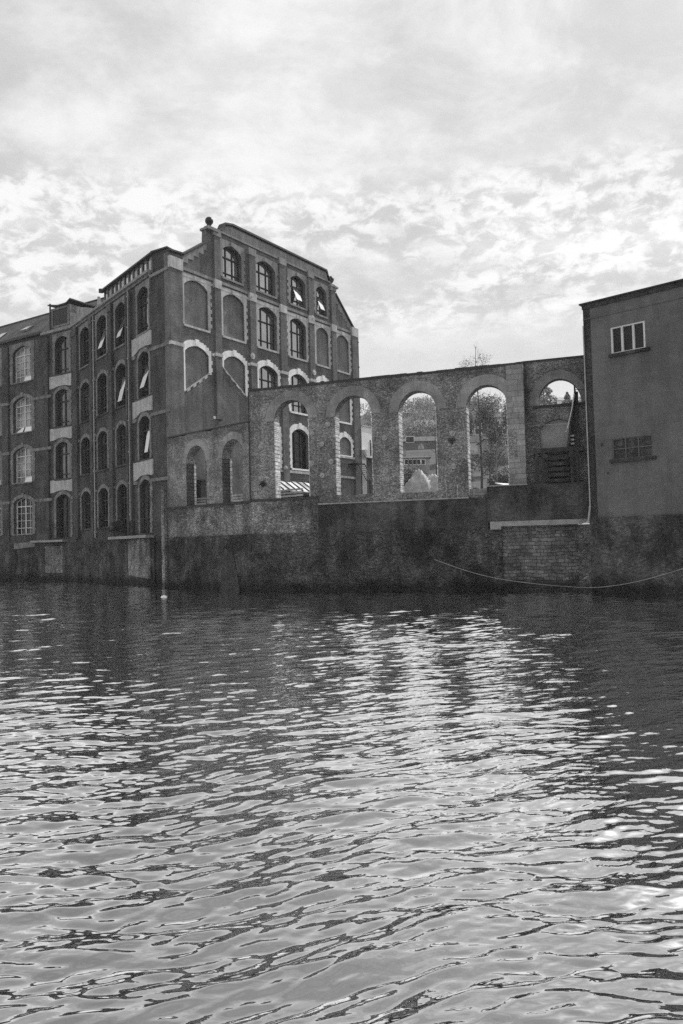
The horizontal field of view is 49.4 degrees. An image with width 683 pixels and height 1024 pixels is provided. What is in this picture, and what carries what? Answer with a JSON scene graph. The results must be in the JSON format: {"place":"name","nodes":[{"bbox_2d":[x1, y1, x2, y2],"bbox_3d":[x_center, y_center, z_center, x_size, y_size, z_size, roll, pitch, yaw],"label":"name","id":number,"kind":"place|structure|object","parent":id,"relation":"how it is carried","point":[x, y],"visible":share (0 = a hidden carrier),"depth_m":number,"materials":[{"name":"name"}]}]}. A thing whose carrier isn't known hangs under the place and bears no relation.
{"place":"outdoors","nodes":[
{"label":"outdoors","id":0,"kind":"place"},
{"bbox_2d":[19,411,589,525],"bbox_3d":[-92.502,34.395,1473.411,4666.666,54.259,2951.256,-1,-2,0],"label":"ground","id":1,"kind":"structure","parent":0,"point":[429,452],"depth_m":135.47,"materials":[{"name":"plant"}]},
{"bbox_2d":[0,297,103,580],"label":"brick warehouse","id":2,"kind":"structure","parent":1,"relation":"on","point":[38,540],"depth_m":74.42,"materials":[{"name":"grey brick"}]},
{"bbox_2d":[0,348,1,387],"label":"window","id":3,"kind":"structure","parent":2,"relation":"in","point":[0,348],"depth_m":77.98,"materials":[{"name":"grey glass"}]},
{"bbox_2d":[0,402,1,436],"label":"window","id":4,"kind":"structure","parent":2,"relation":"in","point":[0,402],"depth_m":77.77,"materials":[{"name":"grey glass"}]},
{"bbox_2d":[0,451,1,485],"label":"window","id":5,"kind":"structure","parent":2,"relation":"in","point":[0,451],"depth_m":77.58,"materials":[{"name":"grey glass"}]},
{"bbox_2d":[0,500,2,535],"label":"window","id":6,"kind":"structure","parent":2,"relation":"in","point":[1,506],"depth_m":77.34,"materials":[{"name":"grey glass"}]},
{"bbox_2d":[9,340,34,384],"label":"window","id":7,"kind":"structure","parent":2,"relation":"in","point":[25,357],"depth_m":76.52,"materials":[{"name":"grey glass"}]},
{"bbox_2d":[10,392,34,434],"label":"window","id":8,"kind":"structure","parent":2,"relation":"in","point":[25,409],"depth_m":76.39,"materials":[{"name":"grey glass"}]},
{"bbox_2d":[10,443,35,484],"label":"window","id":9,"kind":"structure","parent":2,"relation":"in","point":[25,457],"depth_m":76.23,"materials":[{"name":"grey glass"}]},
{"bbox_2d":[10,493,35,535],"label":"window","id":10,"kind":"structure","parent":2,"relation":"in","point":[26,511],"depth_m":75.95,"materials":[{"name":"grey glass"}]},
{"bbox_2d":[52,330,70,376],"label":"window","id":11,"kind":"structure","parent":2,"relation":"in","point":[64,345],"depth_m":73.29,"materials":[{"name":"grey glass"}]},
{"bbox_2d":[53,386,71,428],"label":"window","id":12,"kind":"structure","parent":2,"relation":"in","point":[64,398],"depth_m":73.18,"materials":[{"name":"grey glass"}]},
{"bbox_2d":[53,437,71,480],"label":"window","id":13,"kind":"structure","parent":2,"relation":"in","point":[65,449],"depth_m":72.86,"materials":[{"name":"grey glass"}]},
{"bbox_2d":[54,489,72,537],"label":"window","id":14,"kind":"structure","parent":2,"relation":"in","point":[65,502],"depth_m":72.77,"materials":[{"name":"black glass"}]},
{"bbox_2d":[196,479,206,502],"bbox_3d":[-10.771,-0.998,57.190,1.000,2.900,1.100,-3,-3,35],"label":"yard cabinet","id":15,"kind":"object","parent":1,"relation":"on","point":[201,490],"visible":0.42,"depth_m":56.71,"materials":[{"name":"metal"}]},
{"bbox_2d":[70,217,362,586],"bbox_3d":[-11.403,-8.140,73.165,20.525,30.930,29.359,-3,-3,40],"label":"brick mill","id":16,"kind":"object","parent":1,"relation":"on","point":[213,327],"visible":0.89,"depth_m":63.17,"materials":[{"name":"grey brick"}]},
{"bbox_2d":[78,321,88,370],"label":"window","id":17,"kind":"structure","parent":16,"relation":"in","point":[86,335],"depth_m":70.17,"materials":[{"name":"black glass"}]},
{"bbox_2d":[79,378,88,423],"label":"window","id":18,"kind":"structure","parent":16,"relation":"in","point":[86,391],"depth_m":70.26,"materials":[{"name":"grey glass"}]},
{"bbox_2d":[80,433,89,476],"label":"window","id":19,"kind":"structure","parent":16,"relation":"in","point":[87,443],"depth_m":69.95,"materials":[{"name":"black glass"}]},
{"bbox_2d":[80,488,90,530],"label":"window","id":20,"kind":"structure","parent":16,"relation":"in","point":[87,498],"depth_m":69.83,"materials":[{"name":"black glass"}]},
{"bbox_2d":[95,308,107,360],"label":"window","id":21,"kind":"structure","parent":16,"relation":"in","point":[103,345],"depth_m":66.71,"materials":[{"name":"black glass"}]},
{"bbox_2d":[96,369,107,417],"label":"window","id":22,"kind":"structure","parent":16,"relation":"in","point":[104,382],"depth_m":66.55,"materials":[{"name":"black glass"}]},
{"bbox_2d":[96,427,108,471],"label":"window","id":23,"kind":"structure","parent":16,"relation":"in","point":[105,438],"depth_m":66.33,"materials":[{"name":"grey glass"}]},
{"bbox_2d":[97,484,109,528],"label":"window","id":24,"kind":"structure","parent":16,"relation":"in","point":[105,495],"depth_m":66.15,"materials":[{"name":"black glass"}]},
{"bbox_2d":[108,519,126,535],"bbox_3d":[-18.169,1.308,61.458,2.096,1.457,2.015,-1,-2,0],"label":"shrub","id":25,"kind":"object","parent":16,"relation":"on","point":[119,526],"visible":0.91,"depth_m":61.13,"materials":[{"name":"black plant"}]},
{"bbox_2d":[113,295,124,350],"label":"window","id":26,"kind":"structure","parent":16,"relation":"in","point":[121,333],"depth_m":63.43,"materials":[{"name":"black glass"}]},
{"bbox_2d":[114,359,124,409],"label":"window","id":27,"kind":"structure","parent":16,"relation":"in","point":[121,398],"depth_m":63.19,"materials":[{"name":"black glass"}]},
{"bbox_2d":[115,420,125,467],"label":"window","id":28,"kind":"structure","parent":16,"relation":"in","point":[123,430],"depth_m":63.19,"materials":[{"name":"grey glass"}]},
{"bbox_2d":[115,480,126,526],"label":"window","id":29,"kind":"structure","parent":16,"relation":"in","point":[124,489],"depth_m":63.05,"materials":[{"name":"black glass"}]},
{"bbox_2d":[135,278,149,337],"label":"window","id":30,"kind":"structure","parent":16,"relation":"in","point":[145,298],"depth_m":59.74,"materials":[{"name":"black glass"}]},
{"bbox_2d":[136,347,150,400],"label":"window","id":31,"kind":"structure","parent":16,"relation":"in","point":[146,363],"depth_m":59.44,"materials":[{"name":"black glass"}]},
{"bbox_2d":[137,411,151,461],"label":"window","id":32,"kind":"structure","parent":16,"relation":"in","point":[147,429],"depth_m":59.22,"materials":[{"name":"black glass"}]},
{"bbox_2d":[138,475,152,534],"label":"window","id":33,"kind":"structure","parent":16,"relation":"in","point":[148,502],"depth_m":59.09,"materials":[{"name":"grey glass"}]},
{"bbox_2d":[182,272,211,332],"bbox_3d":[-11.505,-16.462,58.540,0.360,4.260,3.410,-3,-3,35],"label":"blind window","id":34,"kind":"structure","parent":16,"relation":"in","point":[194,296],"depth_m":58.70,"materials":[{"name":"brick"}]},
{"bbox_2d":[184,339,212,391],"bbox_3d":[-11.390,-11.352,58.335,0.330,4.370,3.310,-3,-3,35],"label":"blind window","id":35,"kind":"structure","parent":16,"relation":"in","point":[195,360],"depth_m":58.32,"materials":[{"name":"brick"}]},
{"bbox_2d":[220,238,244,286],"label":"window","id":36,"kind":"structure","parent":16,"relation":"in","point":[229,260],"depth_m":62.48,"materials":[{"name":"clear glass"}]},
{"bbox_2d":[221,287,247,343],"bbox_3d":[-9.054,-16.378,62.011,0.360,4.260,3.410,-3,-3,35],"label":"blind window","id":37,"kind":"structure","parent":16,"relation":"in","point":[232,324],"depth_m":62.18,"materials":[{"name":"brick"}]},
{"bbox_2d":[222,350,248,397],"bbox_3d":[-8.946,-11.563,61.818,0.330,3.780,3.310,-3,-3,35],"label":"blind window","id":38,"kind":"structure","parent":16,"relation":"in","point":[234,368],"depth_m":62.18,"materials":[{"name":"brick"}]},
{"bbox_2d":[255,254,278,299],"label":"window","id":39,"kind":"structure","parent":16,"relation":"in","point":[263,274],"depth_m":66.03,"materials":[{"name":"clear glass"}]},
{"bbox_2d":[256,300,279,353],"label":"window","id":40,"kind":"structure","parent":16,"relation":"in","point":[264,319],"depth_m":65.92,"materials":[{"name":"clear glass"}]},
{"bbox_2d":[257,359,280,387],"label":"window","id":41,"kind":"structure","parent":16,"relation":"in","point":[266,378],"depth_m":65.57,"materials":[{"name":"clear glass"}]},
{"bbox_2d":[279,426,282,468],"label":"window","id":42,"kind":"structure","parent":16,"relation":"in","point":[280,435],"depth_m":66.18,"materials":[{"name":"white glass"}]},
{"bbox_2d":[280,480,309,497],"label":"glazed canopy","id":43,"kind":"object","parent":16,"relation":"attached to","point":[293,485],"visible":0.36,"depth_m":66.41,"materials":[{"name":"metal"}]},
{"bbox_2d":[287,268,307,310],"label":"window","id":44,"kind":"structure","parent":16,"relation":"in","point":[295,289],"depth_m":69.51,"materials":[{"name":"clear glass"}]},
{"bbox_2d":[287,311,308,362],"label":"window","id":45,"kind":"structure","parent":16,"relation":"in","point":[295,344],"depth_m":69.37,"materials":[{"name":"clear glass"}]},
{"bbox_2d":[288,368,308,415],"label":"window","id":46,"kind":"structure","parent":16,"relation":"in","point":[298,408],"depth_m":68.93,"materials":[{"name":"clear glass"}]},
{"bbox_2d":[289,423,309,471],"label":"window","id":47,"kind":"structure","parent":16,"relation":"in","point":[297,438],"depth_m":68.81,"materials":[{"name":"black glass"}]},
{"bbox_2d":[313,280,329,319],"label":"window","id":48,"kind":"structure","parent":16,"relation":"in","point":[319,309],"depth_m":72.54,"materials":[{"name":"clear glass"}]},
{"bbox_2d":[316,375,328,381],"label":"window","id":49,"kind":"structure","parent":16,"relation":"in","point":[320,378],"depth_m":71.68,"materials":[{"name":"white stone"}]},
{"bbox_2d":[314,322,331,369],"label":"blind window","id":50,"kind":"structure","parent":16,"relation":"in","point":[320,336],"depth_m":72.31,"materials":[{"name":"brick"}]},
{"bbox_2d":[336,330,351,375],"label":"blind window","id":51,"kind":"structure","parent":16,"relation":"in","point":[342,367],"depth_m":75.23,"materials":[{"name":"brick"}]},
{"bbox_2d":[339,399,352,424],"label":"blind window","id":52,"kind":"structure","parent":16,"relation":"in","point":[344,412],"depth_m":75.23,"materials":[{"name":"brick"}]},
{"bbox_2d":[339,432,353,456],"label":"blind window","id":53,"kind":"structure","parent":16,"relation":"in","point":[344,444],"depth_m":74.84,"materials":[{"name":"stone"}]},
{"bbox_2d":[197,488,302,504],"bbox_3d":[-6.951,-0.581,52.689,12.100,1.500,0.150,-4,-3,43],"label":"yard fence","id":54,"kind":"object","parent":1,"relation":"on","point":[289,493],"visible":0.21,"depth_m":49.78,"materials":[{"name":"metal"}]},
{"bbox_2d":[348,455,372,493],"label":"fire escape","id":55,"kind":"object","parent":1,"relation":"on","point":[358,464],"visible":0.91,"depth_m":75.58,"materials":[{"name":"metal"}]},
{"bbox_2d":[361,425,372,493],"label":"white annex","id":56,"kind":"object","parent":1,"relation":"on","point":[366,439],"visible":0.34,"depth_m":77.36,"materials":[{"name":"paint"}]},
{"bbox_2d":[361,450,368,456],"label":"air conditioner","id":57,"kind":"object","parent":56,"relation":"attached to","point":[365,453],"visible":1,"depth_m":76.30,"materials":[{"name":"metal"}]},
{"bbox_2d":[166,482,591,591],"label":"quay wall","id":58,"kind":"structure","parent":1,"relation":"on","point":[538,534],"depth_m":44.79,"materials":[{"name":"concrete"}]},
{"bbox_2d":[167,421,250,507],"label":"arcade wall","id":59,"kind":"structure","parent":58,"relation":"on","point":[216,444],"depth_m":51.23,"materials":[{"name":"stone"}]},
{"bbox_2d":[470,488,486,494],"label":"block","id":60,"kind":"structure","parent":58,"relation":"on","point":[481,491],"depth_m":43.44,"materials":[{"name":"grey concrete"}]},
{"bbox_2d":[434,559,682,587],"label":"mooring rope","id":61,"kind":"object","parent":58,"relation":"attached to","point":[562,586],"visible":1,"depth_m":41.26,"materials":[{"name":"grey fabric"}]},
{"bbox_2d":[533,385,584,483],"bbox_3d":[12.484,-4.352,42.384,3.050,5.523,0.777,-2,-3,19],"label":"timber stair","id":62,"kind":"object","parent":58,"relation":"on","point":[573,443],"visible":0.94,"depth_m":42.16,"materials":[{"name":"wood"}]},
{"bbox_2d":[403,463,418,485],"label":"shrub","id":63,"kind":"object","parent":1,"relation":"on","point":[408,470],"visible":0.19,"depth_m":83.36,"materials":[{"name":"grey plant"}]},
{"bbox_2d":[403,449,430,473],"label":"stone house","id":64,"kind":"structure","parent":1,"relation":"on","point":[412,460],"depth_m":112.36,"materials":[{"name":"stone"}]},
{"bbox_2d":[248,355,587,502],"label":"arcade wall","id":65,"kind":"structure","parent":1,"relation":"on","point":[521,386],"depth_m":44.63,"materials":[{"name":"stone"}]},
{"bbox_2d":[540,420,575,457],"bbox_3d":[12.595,-4.244,43.125,2.013,2.233,0.100,-2,-3,19],"label":"blocked window","id":66,"kind":"structure","parent":65,"relation":"in","point":[551,436],"depth_m":43.15,"materials":[{"name":"stone"}]},
{"bbox_2d":[403,431,436,449],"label":"building","id":67,"kind":"structure","parent":1,"relation":"on","point":[410,442],"depth_m":150.69,"materials":[{"name":"stone"}]},
{"bbox_2d":[405,436,413,442],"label":"window","id":68,"kind":"structure","parent":67,"relation":"in","point":[409,439],"depth_m":150.63,"materials":[{"name":"grey glass"}]},
{"bbox_2d":[405,416,435,435],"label":"stone house","id":69,"kind":"structure","parent":1,"relation":"on","point":[422,425],"depth_m":218.11,"materials":[{"name":"stone"}]},
{"bbox_2d":[404,469,437,492],"bbox_3d":[6.451,-1.758,57.617,4.051,3.194,4.800,-1,-2,0],"label":"tarpaulin heap","id":70,"kind":"object","parent":1,"relation":"on","point":[419,480],"visible":0.43,"depth_m":56.26,"materials":[{"name":"grey plastic"}]},
{"bbox_2d":[416,417,436,476],"bbox_3d":[8.195,-3.617,60.362,3.295,8.268,3.586,1,-3,-43],"label":"bare tree","id":71,"kind":"object","parent":1,"relation":"on","point":[435,454],"visible":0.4,"depth_m":60.20,"materials":[{"name":"black plant"}]},
{"bbox_2d":[431,346,506,487],"bbox_3d":[11.924,-7.133,63.564,8.212,15.368,6.198,-1,-2,0],"label":"bare tree","id":72,"kind":"object","parent":1,"relation":"on","point":[479,410],"visible":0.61,"depth_m":63.23,"materials":[{"name":"grey plant"}]},
{"bbox_2d":[360,393,580,436],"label":"hillside wood","id":73,"kind":"object","parent":1,"relation":"on","point":[422,406],"visible":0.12,"depth_m":255.73,"materials":[{"name":"grey plant"}]},
{"bbox_2d":[469,407,477,436],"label":"tree","id":74,"kind":"object","parent":1,"relation":"on","point":[471,421],"visible":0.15,"depth_m":124.58,"materials":[{"name":"grey plant"}]},
{"bbox_2d":[470,450,480,487],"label":"shrub","id":75,"kind":"object","parent":1,"relation":"on","point":[472,463],"visible":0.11,"depth_m":81.50,"materials":[{"name":"grey plant"}]},
{"bbox_2d":[470,412,506,441],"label":"stone house","id":76,"kind":"structure","parent":1,"relation":"on","point":[475,438],"depth_m":170.84,"materials":[{"name":"stone"}]},
{"bbox_2d":[473,395,506,473],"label":"tree","id":77,"kind":"object","parent":1,"relation":"on","point":[489,432],"visible":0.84,"depth_m":109.55,"materials":[{"name":"grey plant"}]},
{"bbox_2d":[473,443,506,484],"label":"shrub","id":78,"kind":"object","parent":1,"relation":"on","point":[488,461],"visible":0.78,"depth_m":91.75,"materials":[{"name":"grey plant"}]},
{"bbox_2d":[476,436,507,457],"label":"stone house","id":79,"kind":"structure","parent":1,"relation":"on","point":[483,441],"depth_m":128.58,"materials":[{"name":"stone"}]},
{"bbox_2d":[484,428,503,484],"bbox_3d":[12.907,-3.342,58.543,3.430,7.335,2.288,-2,-2,6],"label":"bare tree","id":80,"kind":"object","parent":1,"relation":"on","point":[496,481],"visible":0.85,"depth_m":58.31,"materials":[{"name":"black plant"}]},
{"bbox_2d":[486,472,508,485],"bbox_3d":[13.224,-1.454,62.071,2.435,3.832,2.626,1,-3,-44],"label":"shrub","id":81,"kind":"object","parent":1,"relation":"on","point":[503,478],"visible":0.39,"depth_m":61.52,"materials":[{"name":"plant"}]},
{"bbox_2d":[499,407,506,433],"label":"tree","id":82,"kind":"object","parent":1,"relation":"on","point":[505,419],"visible":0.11,"depth_m":140.90,"materials":[{"name":"grey plant"}]},
{"bbox_2d":[499,463,508,473],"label":"shrub","id":83,"kind":"object","parent":1,"relation":"on","point":[506,471],"visible":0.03,"depth_m":74.41,"materials":[{"name":"grey plant"}]},
{"bbox_2d":[539,386,556,404],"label":"tree","id":84,"kind":"object","parent":1,"relation":"on","point":[548,391],"visible":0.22,"depth_m":130.02,"materials":[{"name":"grey plant"}]},
{"bbox_2d":[540,396,572,404],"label":"stone house","id":85,"kind":"structure","parent":1,"relation":"on","point":[559,400],"depth_m":231.58,"materials":[{"name":"grey"}]},
{"bbox_2d":[561,391,571,403],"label":"fir tree","id":86,"kind":"object","parent":1,"relation":"on","point":[567,397],"visible":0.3,"depth_m":150.62,"materials":[{"name":"grey plant"}]},
{"bbox_2d":[579,279,682,595],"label":"rendered warehouse","id":87,"kind":"structure","parent":1,"relation":"on","point":[633,356],"depth_m":37.92,"materials":[{"name":"paint"}]},
{"bbox_2d":[608,321,649,357],"bbox_3d":[14.815,-8.905,38.267,2.080,1.560,0.320,-4,-3,42],"label":"window","id":88,"kind":"structure","parent":87,"relation":"in","point":[627,339],"depth_m":38.37,"materials":[{"name":"white glass"}]},
{"bbox_2d":[609,435,656,462],"bbox_3d":[14.919,-3.231,38.064,2.360,1.243,0.320,-4,-3,42],"label":"window","id":89,"kind":"structure","parent":87,"relation":"in","point":[637,448],"depth_m":38.12,"materials":[{"name":"grey glass"}]},
{"bbox_2d":[0,580,682,1023],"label":"water","id":90,"kind":"structure","parent":0,"point":[340,806],"depth_m":8.47,"materials":[{"name":"black liquid"}]},
{"bbox_2d":[161,486,166,588],"bbox_3d":[-12.934,2.336,54.216,0.360,8.500,0.220,-4,-3,43],"label":"mooring post","id":91,"kind":"object","parent":90,"relation":"in","point":[164,533],"visible":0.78,"depth_m":54.14,"materials":[{"name":"wood"}]},
{"bbox_2d":[0,0,682,523],"label":"sky","id":92,"kind":"structure","parent":0,"point":[464,175],"materials":[{"name":"white"}]}
]}

